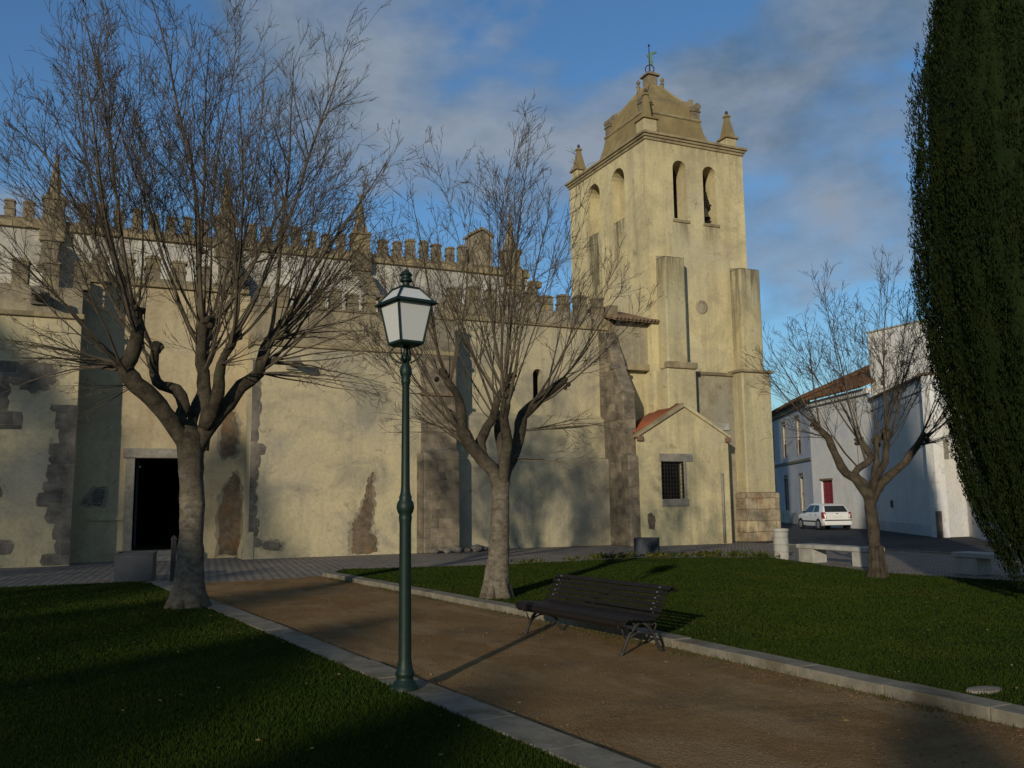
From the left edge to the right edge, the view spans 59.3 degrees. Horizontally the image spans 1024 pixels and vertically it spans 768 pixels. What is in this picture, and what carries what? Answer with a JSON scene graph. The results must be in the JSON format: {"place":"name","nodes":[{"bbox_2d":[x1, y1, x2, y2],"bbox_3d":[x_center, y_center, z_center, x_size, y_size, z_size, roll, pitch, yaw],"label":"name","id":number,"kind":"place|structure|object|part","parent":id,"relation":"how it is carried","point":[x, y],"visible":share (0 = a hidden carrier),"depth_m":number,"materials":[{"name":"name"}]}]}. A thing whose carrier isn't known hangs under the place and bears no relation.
{"place":"outdoors","nodes":[
{"label":"outdoors","id":0,"kind":"place"},
{"bbox_2d":[0,581,582,767],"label":"lawn","id":1,"kind":"structure","parent":0,"point":[223,737],"depth_m":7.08,"materials":[{"name":"plant"}]},
{"bbox_2d":[0,0,434,609],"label":"bare tree","id":2,"kind":"object","parent":1,"relation":"on","point":[210,408],"visible":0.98,"depth_m":15.04,"materials":[{"name":"grey plant"}]},
{"bbox_2d":[374,269,437,692],"bbox_3d":[-0.978,0.866,8.262,0.444,3.945,0.444,5,-9,-35],"label":"street lamp","id":3,"kind":"object","parent":1,"relation":"on","point":[405,309],"visible":0.96,"depth_m":8.27,"materials":[{"name":"green metal"}]},
{"bbox_2d":[0,44,780,567],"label":"church","id":4,"kind":"structure","parent":0,"point":[298,470],"depth_m":33.38,"materials":[{"name":"paint"}]},
{"bbox_2d":[132,459,140,546],"bbox_3d":[-12.398,3.928,29.726,0.150,2.800,1.440,3,-8,-24],"label":"door leaf","id":5,"kind":"structure","parent":4,"relation":"in","point":[137,466],"depth_m":29.15,"materials":[{"name":"brown wood"}]},
{"bbox_2d":[533,371,536,396],"bbox_3d":[0.789,0.219,35.209,0.900,1.900,0.008,3,-8,-24],"label":"window pane","id":6,"kind":"structure","parent":4,"relation":"in","point":[534,373],"depth_m":35.28,"materials":[{"name":"black glass"}]},
{"bbox_2d":[703,191,710,220],"bbox_3d":[8.227,-7.636,38.594,0.544,1.264,0.749,-5,-9,30],"label":"church bell","id":7,"kind":"object","parent":4,"relation":"hanging from","point":[707,205],"visible":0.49,"depth_m":38.56,"materials":[{"name":"brown metal"}]},
{"bbox_2d":[0,0,937,409],"label":"sky","id":8,"kind":"structure","parent":0,"point":[814,91],"materials":[{"name":"blue"}]},
{"bbox_2d":[0,542,1023,586],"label":"pavement","id":9,"kind":"structure","parent":0,"point":[238,569],"depth_m":25.34,"materials":[{"name":"grey stone"}]},
{"bbox_2d":[114,551,157,582],"bbox_3d":[-8.719,4.229,20.864,0.850,0.650,0.850,1,-8,-16],"label":"planter box","id":10,"kind":"object","parent":9,"relation":"on","point":[136,566],"visible":0.95,"depth_m":20.49,"materials":[{"name":"grey concrete"}]},
{"bbox_2d":[170,535,176,580],"bbox_3d":[-7.794,4.006,20.707,0.140,1.030,0.140,3,-8,-24],"label":"bollard post","id":11,"kind":"object","parent":9,"relation":"on","point":[173,555],"visible":0.96,"depth_m":20.66,"materials":[{"name":"metal"}]},
{"bbox_2d":[429,548,437,553],"bbox_3d":[-2.625,5.660,30.433,0.323,0.239,0.342,6,-10,-43],"label":"rubble stone","id":12,"kind":"object","parent":9,"relation":"on","point":[433,550],"visible":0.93,"depth_m":30.31,"materials":[{"name":"grey stone"}]},
{"bbox_2d":[452,546,461,552],"bbox_3d":[-1.884,5.674,30.804,0.361,0.253,0.365,-1,-7,3],"label":"rubble stone","id":13,"kind":"object","parent":9,"relation":"on","point":[456,549],"visible":0.92,"depth_m":30.68,"materials":[{"name":"grey stone"}]},
{"bbox_2d":[463,547,470,551],"bbox_3d":[-1.548,5.727,31.036,0.277,0.194,0.289,0,-7,-3],"label":"rubble stone","id":14,"kind":"object","parent":9,"relation":"on","point":[467,549],"visible":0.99,"depth_m":30.93,"materials":[{"name":"grey stone"}]},
{"bbox_2d":[470,544,482,551],"bbox_3d":[-1.238,5.735,31.325,0.452,0.309,0.403,-2,-8,8],"label":"rubble stone","id":15,"kind":"object","parent":9,"relation":"on","point":[478,547],"visible":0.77,"depth_m":31.19,"materials":[{"name":"grey stone"}]},
{"bbox_2d":[633,537,659,556],"bbox_3d":[4.142,5.003,27.618,0.750,0.560,0.750,-3,-8,13],"label":"planter box","id":16,"kind":"object","parent":9,"relation":"on","point":[643,545],"visible":0.81,"depth_m":27.29,"materials":[{"name":"grey metal"}]},
{"bbox_2d":[772,528,788,559],"bbox_3d":[7.586,4.513,25.378,0.460,0.865,0.460,3,-8,-24],"label":"litter bin","id":17,"kind":"object","parent":9,"relation":"on","point":[780,542],"visible":0.94,"depth_m":25.22,"materials":[{"name":"concrete"}]},
{"bbox_2d":[796,543,884,567],"bbox_3d":[8.443,4.418,23.252,0.520,0.480,2.650,2,-8,-22],"label":"concrete bench","id":18,"kind":"object","parent":9,"relation":"on","point":[812,552],"visible":0.8,"depth_m":23.41,"materials":[{"name":"grey concrete"}]},
{"bbox_2d":[951,551,1018,575],"bbox_3d":[10.531,3.824,18.913,0.520,0.480,2.650,2,-8,-22],"label":"concrete bench","id":19,"kind":"object","parent":9,"relation":"on","point":[972,563],"visible":0.94,"depth_m":19.60,"materials":[{"name":"grey concrete"}]},
{"bbox_2d":[205,576,1023,767],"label":"path","id":20,"kind":"structure","parent":0,"point":[564,679],"depth_m":8.00,"materials":[{"name":"brown gravel"}]},
{"bbox_2d":[8,569,1018,766],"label":"fallen leaves","id":21,"kind":"object","parent":20,"relation":"on","point":[990,725],"visible":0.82,"depth_m":8.21,"materials":[{"name":"brown plant"}]},
{"bbox_2d":[515,574,677,655],"bbox_3d":[0.968,2.781,10.988,0.778,0.744,2.340,4,-9,-30],"label":"park bench","id":22,"kind":"object","parent":20,"relation":"on","point":[597,614],"visible":1,"depth_m":10.79,"materials":[{"name":"metal"}]},
{"bbox_2d":[337,556,1023,705],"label":"lawn","id":23,"kind":"structure","parent":0,"point":[901,656],"depth_m":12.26,"materials":[{"name":"plant"}]},
{"bbox_2d":[312,94,663,599],"bbox_3d":[-0.331,-0.612,15.738,5.503,8.726,5.229,-7,-9,38],"label":"bare tree","id":24,"kind":"object","parent":23,"relation":"on","point":[496,584],"visible":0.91,"depth_m":15.52,"materials":[{"name":"grey plant"}]},
{"bbox_2d":[509,548,780,562],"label":"weeds","id":25,"kind":"object","parent":23,"relation":"on","point":[658,554],"visible":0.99,"depth_m":25.34,"materials":[{"name":"green plant"}]},
{"bbox_2d":[739,247,960,578],"bbox_3d":[7.518,0.577,18.906,4.712,7.002,4.173,-6,-9,35],"label":"bare tree","id":26,"kind":"object","parent":23,"relation":"on","point":[872,491],"visible":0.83,"depth_m":18.79,"materials":[{"name":"brown plant"}]},
{"bbox_2d":[901,0,1023,589],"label":"cypress tree","id":27,"kind":"object","parent":23,"relation":"on","point":[969,242],"visible":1,"depth_m":13.54,"materials":[{"name":"green plant"}]},
{"bbox_2d":[966,686,1001,693],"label":"stone slab","id":28,"kind":"structure","parent":23,"relation":"on","point":[976,689],"depth_m":7.46,"materials":[{"name":"grey stone"}]},
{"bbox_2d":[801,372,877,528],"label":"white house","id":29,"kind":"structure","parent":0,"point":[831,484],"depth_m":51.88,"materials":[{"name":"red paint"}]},
{"bbox_2d":[823,480,832,502],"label":"door","id":30,"kind":"structure","parent":29,"relation":"in","point":[827,485],"depth_m":53.78,"materials":[{"name":"red paint"}]},
{"bbox_2d":[752,522,999,552],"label":"road","id":31,"kind":"structure","parent":0,"point":[797,534],"depth_m":36.40,"materials":[{"name":"grey asphalt"}]},
{"bbox_2d":[772,365,868,525],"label":"town house","id":32,"kind":"structure","parent":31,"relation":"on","point":[793,475],"depth_m":61.26,"materials":[{"name":"paint"}]},
{"bbox_2d":[781,421,786,458],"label":"window","id":33,"kind":"structure","parent":32,"relation":"in","point":[785,448],"depth_m":64.42,"materials":[{"name":"white wood"}]},
{"bbox_2d":[784,475,789,511],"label":"window","id":34,"kind":"structure","parent":32,"relation":"in","point":[784,475],"depth_m":64.00,"materials":[{"name":"grey stone"}]},
{"bbox_2d":[795,414,801,455],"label":"window","id":35,"kind":"structure","parent":32,"relation":"in","point":[798,442],"depth_m":59.68,"materials":[{"name":"white wood"}]},
{"bbox_2d":[799,473,805,511],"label":"window","id":36,"kind":"structure","parent":32,"relation":"in","point":[803,492],"depth_m":59.06,"materials":[{"name":"grey stone"}]},
{"bbox_2d":[798,503,851,529],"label":"parked car","id":37,"kind":"object","parent":31,"relation":"on","point":[821,515],"visible":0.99,"depth_m":48.79,"materials":[{"name":"white paint"}]},
{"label":"side window","id":38,"kind":"part","parent":37,"relation":"part of","materials":[{"name":"blue glass"}]},
{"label":"side window","id":39,"kind":"part","parent":37,"relation":"part of","materials":[{"name":"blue glass"}]},
{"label":"rear window","id":40,"kind":"part","parent":37,"relation":"part of","materials":[{"name":"black glass"}]},
{"bbox_2d":[866,321,1000,540],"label":"white warehouse","id":41,"kind":"structure","parent":0,"point":[922,494],"depth_m":40.65,"materials":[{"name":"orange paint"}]},
{"label":"ground","id":42,"kind":"structure","parent":0,"visible":0},
{"bbox_2d":[141,581,652,767],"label":"kerb","id":43,"kind":"structure","parent":42,"relation":"on","point":[578,752],"depth_m":7.25,"materials":[{"name":"concrete"}]},
{"bbox_2d":[323,569,1023,727],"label":"kerb","id":44,"kind":"structure","parent":42,"relation":"on","point":[1007,713],"depth_m":8.71,"materials":[{"name":"concrete"}]},
{"bbox_2d":[770,543,950,553],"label":"road kerb","id":45,"kind":"structure","parent":42,"relation":"on","point":[905,550],"depth_m":28.05,"materials":[{"name":"concrete"}]}
]}

